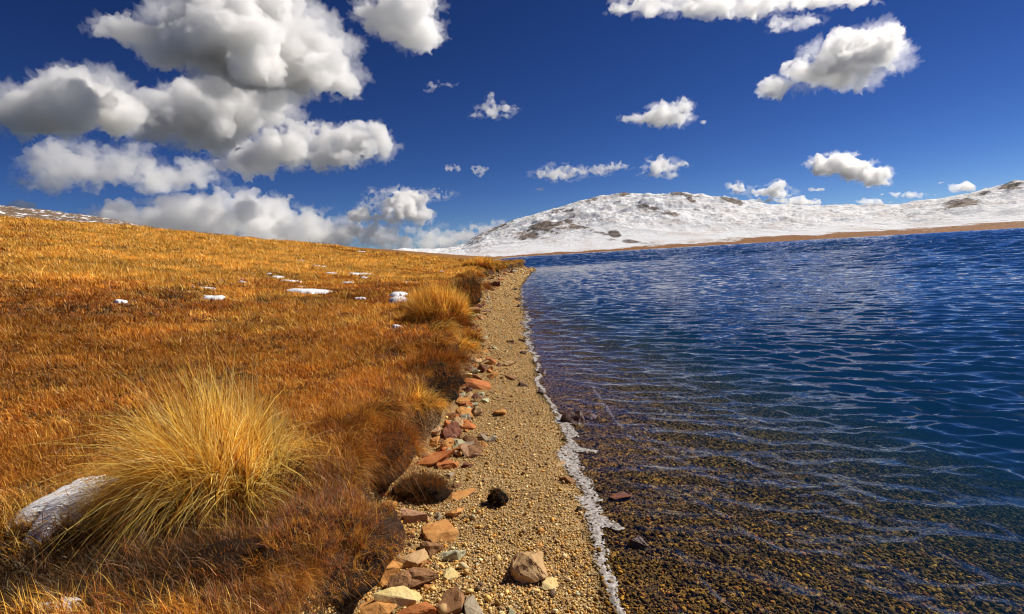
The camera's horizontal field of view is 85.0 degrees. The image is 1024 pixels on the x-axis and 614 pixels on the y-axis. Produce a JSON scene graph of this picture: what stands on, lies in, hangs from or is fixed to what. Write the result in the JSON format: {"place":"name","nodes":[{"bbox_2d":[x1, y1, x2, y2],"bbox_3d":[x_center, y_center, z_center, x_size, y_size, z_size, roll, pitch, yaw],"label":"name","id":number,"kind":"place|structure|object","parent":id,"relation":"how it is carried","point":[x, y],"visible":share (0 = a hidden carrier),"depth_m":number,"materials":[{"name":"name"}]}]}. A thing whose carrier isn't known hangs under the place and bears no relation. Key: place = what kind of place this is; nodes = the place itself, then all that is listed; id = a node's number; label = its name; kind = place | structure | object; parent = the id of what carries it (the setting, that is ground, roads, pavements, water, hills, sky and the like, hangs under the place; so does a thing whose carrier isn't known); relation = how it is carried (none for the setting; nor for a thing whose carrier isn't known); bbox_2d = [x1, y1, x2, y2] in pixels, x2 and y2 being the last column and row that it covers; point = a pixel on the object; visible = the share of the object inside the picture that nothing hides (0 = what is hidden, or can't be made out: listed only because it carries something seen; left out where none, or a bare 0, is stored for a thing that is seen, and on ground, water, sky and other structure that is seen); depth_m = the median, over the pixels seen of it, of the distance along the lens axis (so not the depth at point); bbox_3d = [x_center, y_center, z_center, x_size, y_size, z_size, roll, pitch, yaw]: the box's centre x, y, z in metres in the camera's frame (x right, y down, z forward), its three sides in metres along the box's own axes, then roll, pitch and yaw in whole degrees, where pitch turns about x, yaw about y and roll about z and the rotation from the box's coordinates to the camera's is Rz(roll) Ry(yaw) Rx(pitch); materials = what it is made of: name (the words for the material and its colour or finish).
{"place":"outdoors","nodes":[
{"label":"outdoors","id":0,"kind":"place"},
{"bbox_2d":[0,205,155,228],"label":"terrain","id":1,"kind":"structure","parent":0,"point":[12,211],"depth_m":174.21,"materials":[{"name":"snow"}]},
{"bbox_2d":[0,223,1023,613],"bbox_3d":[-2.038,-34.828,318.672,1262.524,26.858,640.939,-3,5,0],"label":"ground","id":2,"kind":"structure","parent":0,"point":[984,337],"depth_m":9.36,"materials":[{"name":"gravel"}]},
{"bbox_2d":[32,597,83,613],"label":"snow patch","id":3,"kind":"object","parent":2,"relation":"on","point":[63,605],"visible":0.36,"depth_m":2.49,"materials":[{"name":"snow"}]},
{"bbox_2d":[5,475,121,549],"bbox_3d":[-2.761,1.236,3.518,0.528,0.179,1.004,-3,5,0],"label":"snow patch","id":4,"kind":"object","parent":2,"relation":"on","point":[53,498],"visible":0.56,"depth_m":3.33,"materials":[{"name":"snow"}]},
{"bbox_2d":[114,299,127,302],"bbox_3d":[-9.592,-0.126,13.690,0.297,0.136,0.226,-4,5,-10],"label":"snow patch","id":5,"kind":"object","parent":2,"relation":"on","point":[119,301],"visible":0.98,"depth_m":13.63,"materials":[{"name":"snow"}]},
{"bbox_2d":[1,313,353,587],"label":"grass tussock","id":6,"kind":"object","parent":2,"relation":"on","point":[212,453],"depth_m":3.38,"materials":[{"name":"plant"}]},
{"bbox_2d":[202,295,224,299],"bbox_3d":[-8.458,-0.263,15.857,0.658,0.162,0.482,-6,6,-23],"label":"snow patch","id":7,"kind":"object","parent":2,"relation":"on","point":[213,297],"visible":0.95,"depth_m":15.80,"materials":[{"name":"snow"}]},
{"bbox_2d":[111,514,360,595],"bbox_3d":[-1.410,1.270,2.840,1.450,0.455,0.853,-3,5,0],"label":"heath shrub","id":8,"kind":"object","parent":2,"relation":"on","point":[231,544],"visible":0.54,"depth_m":2.77,"materials":[{"name":"plant"}]},
{"bbox_2d":[0,215,524,613],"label":"grass","id":9,"kind":"structure","parent":2,"relation":"on","point":[275,592],"depth_m":7.18,"materials":[{"name":"plant"}]},
{"bbox_2d":[287,288,332,293],"bbox_3d":[-7.146,-0.554,19.737,1.808,0.279,1.223,-3,5,0],"label":"snow patch","id":10,"kind":"object","parent":2,"relation":"on","point":[308,291],"visible":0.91,"depth_m":19.40,"materials":[{"name":"snow"}]},
{"bbox_2d":[237,478,424,612],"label":"heath shrub","id":11,"kind":"object","parent":2,"relation":"on","point":[374,538],"visible":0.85,"depth_m":3.00,"materials":[{"name":"plant"}]},
{"bbox_2d":[288,390,398,436],"bbox_3d":[-1.402,0.996,4.804,1.112,0.695,0.928,-3,5,0],"label":"grass tuft","id":12,"kind":"object","parent":2,"relation":"on","point":[370,417],"visible":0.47,"depth_m":4.80,"materials":[{"name":"plant"}]},
{"bbox_2d":[291,395,437,501],"bbox_3d":[-1.361,1.216,4.806,1.738,0.853,2.168,-3,5,0],"label":"heath shrub","id":13,"kind":"object","parent":2,"relation":"on","point":[399,449],"visible":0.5,"depth_m":4.47,"materials":[{"name":"plant"}]},
{"bbox_2d":[358,599,396,613],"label":"rock","id":14,"kind":"object","parent":2,"relation":"on","point":[371,606],"visible":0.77,"depth_m":3.01,"materials":[{"name":"orange stone"}]},
{"bbox_2d":[376,491,386,496],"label":"rock","id":15,"kind":"object","parent":2,"relation":"on","point":[382,493],"visible":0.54,"depth_m":4.54,"materials":[{"name":"red stone"}]},
{"bbox_2d":[377,560,402,586],"bbox_3d":[-0.809,1.627,3.380,0.269,0.223,0.224,9,-5,-37],"label":"rock","id":16,"kind":"object","parent":2,"relation":"on","point":[394,569],"visible":0.24,"depth_m":3.34,"materials":[{"name":"orange stone"}]},
{"bbox_2d":[373,586,421,610],"bbox_3d":[-0.634,1.640,3.119,0.287,0.138,0.134,5,3,-15],"label":"rock","id":17,"kind":"object","parent":2,"relation":"on","point":[401,597],"visible":0.78,"depth_m":3.08,"materials":[{"name":"yellow stone"}]},
{"bbox_2d":[388,296,407,302],"bbox_3d":[-3.321,-0.226,16.496,0.674,0.188,0.733,-7,7,-37],"label":"snow patch","id":18,"kind":"object","parent":2,"relation":"on","point":[394,299],"visible":0.53,"depth_m":16.33,"materials":[{"name":"snow"}]},
{"bbox_2d":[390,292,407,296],"bbox_3d":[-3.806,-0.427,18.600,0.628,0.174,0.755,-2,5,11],"label":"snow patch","id":19,"kind":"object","parent":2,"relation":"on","point":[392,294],"visible":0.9,"depth_m":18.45,"materials":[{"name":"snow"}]},
{"bbox_2d":[386,570,417,589],"bbox_3d":[-0.639,1.626,3.255,0.183,0.134,0.144,-4,5,-9],"label":"rock","id":20,"kind":"object","parent":2,"relation":"on","point":[403,578],"visible":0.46,"depth_m":3.24,"materials":[{"name":"brown stone"}]},
{"bbox_2d":[406,528,414,534],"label":"rock","id":21,"kind":"object","parent":2,"relation":"on","point":[411,530],"visible":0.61,"depth_m":3.90,"materials":[{"name":"orange stone"}]},
{"bbox_2d":[396,548,428,568],"bbox_3d":[-0.663,1.615,3.521,0.283,0.079,0.147,-16,17,-17],"label":"rock","id":22,"kind":"object","parent":2,"relation":"on","point":[415,558],"visible":0.55,"depth_m":3.52,"materials":[{"name":"beige stone"}]},
{"bbox_2d":[391,285,435,309],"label":"grass tussock","id":23,"kind":"object","parent":2,"relation":"on","point":[400,303],"depth_m":13.44,"materials":[{"name":"plant"}]},
{"bbox_2d":[400,507,428,523],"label":"rock","id":24,"kind":"object","parent":2,"relation":"on","point":[412,516],"visible":0.87,"depth_m":4.08,"materials":[{"name":"stone"}]},
{"bbox_2d":[395,421,433,474],"bbox_3d":[-1.083,1.279,5.030,0.839,0.595,0.775,-3,5,0],"label":"grass tussock","id":25,"kind":"object","parent":2,"relation":"on","point":[419,447],"depth_m":5.09,"materials":[{"name":"plant"}]},
{"bbox_2d":[397,602,436,613],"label":"rock","id":26,"kind":"object","parent":2,"relation":"on","point":[424,608],"visible":1,"depth_m":3.01,"materials":[{"name":"red stone"}]},
{"bbox_2d":[415,560,425,567],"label":"rubble stone","id":27,"kind":"object","parent":2,"relation":"on","point":[422,564],"visible":0.69,"depth_m":3.47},
{"bbox_2d":[406,567,438,587],"bbox_3d":[-0.563,1.621,3.318,0.238,0.146,0.166,-8,8,-21],"label":"rock","id":28,"kind":"object","parent":2,"relation":"on","point":[420,576],"visible":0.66,"depth_m":3.28,"materials":[{"name":"brown stone"}]},
{"bbox_2d":[387,465,458,504],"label":"tussock","id":29,"kind":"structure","parent":2,"relation":"on","point":[435,489],"depth_m":4.47,"materials":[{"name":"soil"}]},
{"bbox_2d":[395,339,457,365],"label":"grass tuft","id":30,"kind":"object","parent":2,"relation":"on","point":[413,346],"depth_m":8.34,"materials":[{"name":"plant"}]},
{"bbox_2d":[421,583,433,590],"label":"rubble stone","id":31,"kind":"object","parent":2,"relation":"on","point":[426,586],"visible":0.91,"depth_m":3.26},
{"bbox_2d":[394,375,460,429],"bbox_3d":[-0.921,0.977,5.678,0.805,0.613,0.771,-7,6,-35],"label":"grass tuft","id":32,"kind":"object","parent":2,"relation":"on","point":[425,397],"visible":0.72,"depth_m":5.66,"materials":[{"name":"plant"}]},
{"bbox_2d":[420,541,443,556],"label":"rock","id":33,"kind":"object","parent":2,"relation":"on","point":[431,548],"visible":0.75,"depth_m":3.65,"materials":[{"name":"brown stone"}]},
{"bbox_2d":[429,436,439,446],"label":"rock","id":34,"kind":"object","parent":2,"relation":"on","point":[433,442],"visible":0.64,"depth_m":5.66,"materials":[{"name":"orange stone"}]},
{"bbox_2d":[417,449,454,465],"bbox_3d":[-0.720,1.438,5.320,0.379,0.103,0.396,-13,2,-5],"label":"rock","id":35,"kind":"object","parent":2,"relation":"on","point":[437,457],"visible":0.69,"depth_m":5.23,"materials":[{"name":"red stone"}]},
{"bbox_2d":[431,426,440,434],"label":"rock","id":36,"kind":"object","parent":2,"relation":"on","point":[435,431],"visible":0.86,"depth_m":5.81,"materials":[{"name":"stone"}]},
{"bbox_2d":[394,351,478,437],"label":"sod","id":37,"kind":"structure","parent":2,"relation":"on","point":[449,382],"depth_m":6.41,"materials":[{"name":"plant"}]},
{"bbox_2d":[398,334,487,383],"bbox_3d":[-0.934,0.684,7.107,1.308,0.729,1.125,-3,5,0],"label":"grass tuft","id":38,"kind":"object","parent":37,"relation":"on","point":[460,357],"visible":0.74,"depth_m":7.04,"materials":[{"name":"plant"}]},
{"bbox_2d":[435,512,441,520],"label":"rubble stone","id":39,"kind":"object","parent":2,"relation":"on","point":[438,515],"visible":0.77,"depth_m":4.13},
{"bbox_2d":[393,269,485,343],"bbox_3d":[-1.573,0.066,11.595,2.366,1.841,2.220,-3,5,0],"label":"grass tussock","id":40,"kind":"object","parent":2,"relation":"on","point":[426,305],"depth_m":11.29,"materials":[{"name":"plant"}]},
{"bbox_2d":[421,519,458,542],"bbox_3d":[-0.509,1.584,3.908,0.231,0.088,0.296,-5,6,-21],"label":"rock","id":41,"kind":"object","parent":2,"relation":"on","point":[445,530],"visible":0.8,"depth_m":3.85,"materials":[{"name":"orange stone"}]},
{"bbox_2d":[435,447,447,451],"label":"rubble stone","id":42,"kind":"object","parent":2,"relation":"on","point":[444,449],"visible":0.52,"depth_m":5.42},
{"bbox_2d":[439,437,453,448],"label":"rubble stone","id":43,"kind":"object","parent":2,"relation":"on","point":[448,442],"visible":0.73,"depth_m":5.58,"materials":[{"name":"stone"}]},
{"bbox_2d":[436,460,458,469],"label":"rock","id":44,"kind":"object","parent":2,"relation":"on","point":[446,464],"visible":0.98,"depth_m":5.10,"materials":[{"name":"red stone"}]},
{"bbox_2d":[440,567,458,582],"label":"rock","id":45,"kind":"object","parent":2,"relation":"on","point":[450,573],"visible":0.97,"depth_m":3.37,"materials":[{"name":"yellow stone"}]},
{"bbox_2d":[445,472,453,476],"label":"rock","id":46,"kind":"object","parent":2,"relation":"on","point":[450,474],"visible":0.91,"depth_m":4.93,"materials":[{"name":"grey stone"}]},
{"bbox_2d":[435,586,464,613],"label":"rock","id":47,"kind":"object","parent":2,"relation":"on","point":[453,599],"visible":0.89,"depth_m":3.10,"materials":[{"name":"brown stone"}]},
{"bbox_2d":[440,421,461,439],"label":"rock","id":48,"kind":"object","parent":2,"relation":"on","point":[451,429],"visible":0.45,"depth_m":5.88,"materials":[{"name":"red stone"}]},
{"bbox_2d":[438,550,465,560],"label":"rock","id":49,"kind":"object","parent":2,"relation":"on","point":[452,555],"visible":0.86,"depth_m":3.57,"materials":[{"name":"stone"}]},
{"bbox_2d":[447,414,458,419],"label":"rubble stone","id":50,"kind":"object","parent":2,"relation":"on","point":[452,416],"visible":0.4,"depth_m":6.49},
{"bbox_2d":[430,306,478,340],"bbox_3d":[-1.146,0.313,10.800,1.101,0.705,0.960,-3,5,0],"label":"grass tuft","id":51,"kind":"object","parent":2,"relation":"on","point":[466,322],"visible":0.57,"depth_m":10.77,"materials":[{"name":"plant"}]},
{"bbox_2d":[445,507,463,517],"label":"rock","id":52,"kind":"object","parent":2,"relation":"on","point":[454,513],"visible":0.83,"depth_m":4.16,"materials":[{"name":"orange stone"}]},
{"bbox_2d":[453,482,461,487],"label":"rubble stone","id":53,"kind":"object","parent":2,"relation":"on","point":[456,484],"visible":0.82,"depth_m":4.71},
{"bbox_2d":[452,416,463,426],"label":"rubble stone","id":54,"kind":"object","parent":2,"relation":"on","point":[459,420],"visible":0.5,"depth_m":6.26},
{"bbox_2d":[297,265,619,613],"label":"gravel","id":55,"kind":"structure","parent":2,"relation":"on","point":[517,279],"depth_m":4.26,"materials":[{"name":"gravel"}]},
{"bbox_2d":[452,438,464,447],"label":"rubble stone","id":56,"kind":"object","parent":2,"relation":"on","point":[457,442],"visible":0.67,"depth_m":5.65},
{"bbox_2d":[449,488,475,500],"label":"rock","id":57,"kind":"object","parent":2,"relation":"on","point":[464,493],"visible":0.92,"depth_m":4.53,"materials":[{"name":"orange stone"}]},
{"bbox_2d":[456,397,470,405],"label":"rubble stone","id":58,"kind":"object","parent":2,"relation":"on","point":[460,399],"visible":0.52,"depth_m":7.14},
{"bbox_2d":[460,444,468,457],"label":"rubble stone","id":59,"kind":"object","parent":2,"relation":"on","point":[464,448],"visible":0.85,"depth_m":5.41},
{"bbox_2d":[456,406,474,416],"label":"rock","id":60,"kind":"object","parent":2,"relation":"on","point":[462,410],"visible":0.58,"depth_m":6.70,"materials":[{"name":"orange stone"}]},
{"bbox_2d":[460,413,470,420],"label":"rubble stone","id":61,"kind":"object","parent":2,"relation":"on","point":[467,414],"visible":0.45,"depth_m":6.46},
{"bbox_2d":[462,462,471,467],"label":"rock","id":62,"kind":"object","parent":2,"relation":"on","point":[465,465],"visible":0.99,"depth_m":5.12,"materials":[{"name":"red stone"}]},
{"bbox_2d":[460,421,475,429],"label":"rock","id":63,"kind":"object","parent":2,"relation":"on","point":[468,425],"visible":0.62,"depth_m":6.19,"materials":[{"name":"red stone"}]},
{"bbox_2d":[462,435,477,443],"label":"rubble stone","id":64,"kind":"object","parent":2,"relation":"on","point":[467,438],"visible":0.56,"depth_m":5.74,"materials":[{"name":"stone"}]},
{"bbox_2d":[451,269,489,306],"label":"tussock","id":65,"kind":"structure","parent":2,"relation":"on","point":[474,284],"depth_m":19.70,"materials":[{"name":"plant"}]},
{"bbox_2d":[457,332,484,357],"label":"grass tuft","id":66,"kind":"object","parent":2,"relation":"on","point":[476,345],"visible":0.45,"depth_m":9.33,"materials":[{"name":"plant"}]},
{"bbox_2d":[459,322,485,341],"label":"grass tussock","id":67,"kind":"object","parent":2,"relation":"on","point":[472,335],"depth_m":12.07,"materials":[{"name":"plant"}]},
{"bbox_2d":[464,594,483,613],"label":"rock","id":68,"kind":"object","parent":2,"relation":"on","point":[471,605],"visible":1,"depth_m":3.04,"materials":[{"name":"grey stone"}]},
{"bbox_2d":[471,393,478,398],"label":"rubble stone","id":69,"kind":"object","parent":2,"relation":"on","point":[474,395],"visible":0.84,"depth_m":7.44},
{"bbox_2d":[467,443,482,456],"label":"rubble stone","id":70,"kind":"object","parent":2,"relation":"on","point":[476,448],"visible":0.96,"depth_m":5.43,"materials":[{"name":"stone"}]},
{"bbox_2d":[469,307,480,313],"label":"rock","id":71,"kind":"object","parent":2,"relation":"on","point":[476,310],"visible":0.48,"depth_m":17.98,"materials":[{"name":"brown stone"}]},
{"bbox_2d":[462,271,488,278],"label":"grass tuft","id":72,"kind":"object","parent":2,"relation":"on","point":[481,274],"visible":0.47,"depth_m":33.56,"materials":[{"name":"plant"}]},
{"bbox_2d":[460,378,491,389],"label":"rock","id":73,"kind":"object","parent":2,"relation":"on","point":[480,384],"visible":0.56,"depth_m":8.11,"materials":[{"name":"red stone"}]},
{"bbox_2d":[471,406,482,415],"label":"rubble stone","id":74,"kind":"object","parent":2,"relation":"on","point":[475,409],"visible":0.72,"depth_m":6.70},
{"bbox_2d":[472,374,481,379],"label":"rubble stone","id":75,"kind":"object","parent":2,"relation":"on","point":[476,376],"visible":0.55,"depth_m":8.58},
{"bbox_2d":[473,411,483,415],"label":"rubble stone","id":76,"kind":"object","parent":2,"relation":"on","point":[477,413],"visible":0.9,"depth_m":6.66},
{"bbox_2d":[477,364,485,372],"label":"rubble stone","id":77,"kind":"object","parent":2,"relation":"on","point":[481,368],"visible":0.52,"depth_m":8.98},
{"bbox_2d":[461,254,503,270],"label":"grass tussock","id":78,"kind":"object","parent":2,"relation":"on","point":[476,261],"depth_m":51.69,"materials":[{"name":"plant"}]},
{"bbox_2d":[480,434,487,441],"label":"rubble stone","id":79,"kind":"object","parent":2,"relation":"on","point":[484,437],"visible":0.67,"depth_m":5.83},
{"bbox_2d":[477,262,495,271],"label":"grass tuft","id":80,"kind":"object","parent":2,"relation":"on","point":[485,266],"visible":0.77,"depth_m":45.82,"materials":[{"name":"plant"}]},
{"bbox_2d":[480,279,493,289],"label":"sod","id":81,"kind":"structure","parent":2,"relation":"on","point":[487,286],"depth_m":30.60,"materials":[{"name":"plant"}]},
{"bbox_2d":[487,371,497,378],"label":"rubble stone","id":82,"kind":"object","parent":2,"relation":"on","point":[492,375],"visible":0.91,"depth_m":8.72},
{"bbox_2d":[487,435,497,441],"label":"rubble stone","id":83,"kind":"object","parent":2,"relation":"on","point":[492,438],"visible":0.96,"depth_m":5.81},
{"bbox_2d":[489,281,499,286],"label":"rock","id":84,"kind":"object","parent":2,"relation":"on","point":[495,283],"visible":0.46,"depth_m":33.91,"materials":[{"name":"red stone"}]},
{"bbox_2d":[485,486,509,507],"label":"peat clod","id":85,"kind":"object","parent":2,"relation":"on","point":[497,497],"visible":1,"depth_m":4.35,"materials":[{"name":"soil"}]},
{"bbox_2d":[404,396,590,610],"bbox_3d":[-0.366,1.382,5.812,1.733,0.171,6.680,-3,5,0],"label":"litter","id":86,"kind":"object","parent":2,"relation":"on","point":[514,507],"visible":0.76,"depth_m":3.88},
{"bbox_2d":[493,409,505,414],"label":"rubble stone","id":87,"kind":"object","parent":2,"relation":"on","point":[500,412],"visible":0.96,"depth_m":6.71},
{"bbox_2d":[496,262,506,269],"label":"grass tuft","id":88,"kind":"object","parent":2,"relation":"on","point":[502,267],"visible":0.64,"depth_m":53.55,"materials":[{"name":"plant"}]},
{"bbox_2d":[504,361,514,365],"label":"rubble stone","id":89,"kind":"object","parent":2,"relation":"on","point":[509,363],"visible":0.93,"depth_m":9.69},
{"bbox_2d":[504,375,517,379],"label":"rock","id":90,"kind":"object","parent":2,"relation":"on","point":[512,377],"visible":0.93,"depth_m":8.74,"materials":[{"name":"brown stone"}]},
{"bbox_2d":[508,608,515,613],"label":"rubble stone","id":91,"kind":"object","parent":2,"relation":"on","point":[511,611],"visible":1,"depth_m":3.03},
{"bbox_2d":[518,381,527,386],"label":"rock","id":92,"kind":"object","parent":2,"relation":"on","point":[521,384],"visible":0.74,"depth_m":8.33,"materials":[{"name":"stone"}]},
{"bbox_2d":[509,551,547,584],"bbox_3d":[0.088,1.611,3.428,0.294,0.196,0.248,-18,2,18],"label":"rock","id":93,"kind":"object","parent":2,"relation":"on","point":[526,567],"visible":0.78,"depth_m":3.34,"materials":[{"name":"beige stone"}]},
{"bbox_2d":[537,389,544,394],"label":"rock","id":94,"kind":"object","parent":2,"relation":"on","point":[541,391],"visible":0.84,"depth_m":7.95,"materials":[{"name":"stone"}]},
{"bbox_2d":[537,369,545,373],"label":"rock","id":95,"kind":"object","parent":2,"relation":"on","point":[541,371],"visible":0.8,"depth_m":9.37,"materials":[{"name":"stone"}]},
{"bbox_2d":[541,577,558,589],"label":"rock","id":96,"kind":"object","parent":2,"relation":"on","point":[546,584],"visible":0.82,"depth_m":3.30,"materials":[{"name":"yellow stone"}]},
{"bbox_2d":[556,461,565,465],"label":"rock","id":97,"kind":"object","parent":2,"relation":"on","point":[560,463],"visible":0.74,"depth_m":5.25,"materials":[{"name":"beige stone"}]},
{"bbox_2d":[559,476,574,483],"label":"rock","id":98,"kind":"object","parent":2,"relation":"on","point":[567,479],"visible":0.68,"depth_m":4.83,"materials":[{"name":"brown stone"}]},
{"bbox_2d":[560,411,586,424],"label":"rock","id":99,"kind":"object","parent":2,"relation":"on","point":[575,417],"visible":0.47,"depth_m":6.59,"materials":[{"name":"stone"}]},
{"bbox_2d":[583,413,597,420],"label":"rock","id":100,"kind":"object","parent":2,"relation":"on","point":[590,416],"visible":0.81,"depth_m":6.80,"materials":[{"name":"stone"}]},
{"bbox_2d":[609,492,632,499],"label":"rock","id":101,"kind":"object","parent":2,"relation":"on","point":[618,496],"visible":0.91,"depth_m":4.54,"materials":[{"name":"red stone"}]},
{"bbox_2d":[627,535,647,548],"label":"rock","id":102,"kind":"object","parent":2,"relation":"on","point":[638,542],"visible":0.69,"depth_m":3.78,"materials":[{"name":"stone"}]},
{"bbox_2d":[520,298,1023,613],"bbox_3d":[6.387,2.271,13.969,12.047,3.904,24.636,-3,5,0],"label":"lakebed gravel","id":103,"kind":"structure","parent":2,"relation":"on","point":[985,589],"depth_m":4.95,"materials":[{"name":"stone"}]},
{"bbox_2d":[0,0,1023,259],"label":"sky","id":104,"kind":"structure","parent":0,"point":[377,124],"materials":[{"name":"blue"}]},
{"bbox_2d":[393,180,1023,256],"bbox_3d":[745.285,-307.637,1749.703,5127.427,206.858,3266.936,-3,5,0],"label":"hills","id":105,"kind":"structure","parent":0,"point":[621,221],"depth_m":900.54,"materials":[{"name":"snow"}]},
{"bbox_2d":[499,228,1023,586],"bbox_3d":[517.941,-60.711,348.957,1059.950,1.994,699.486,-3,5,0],"label":"water","id":106,"kind":"structure","parent":0,"point":[556,269],"depth_m":31.26,"materials":[{"name":"liquid"}]},
{"bbox_2d":[518,289,625,613],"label":"foam","id":107,"kind":"object","parent":106,"relation":"on","point":[573,469],"visible":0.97,"depth_m":4.56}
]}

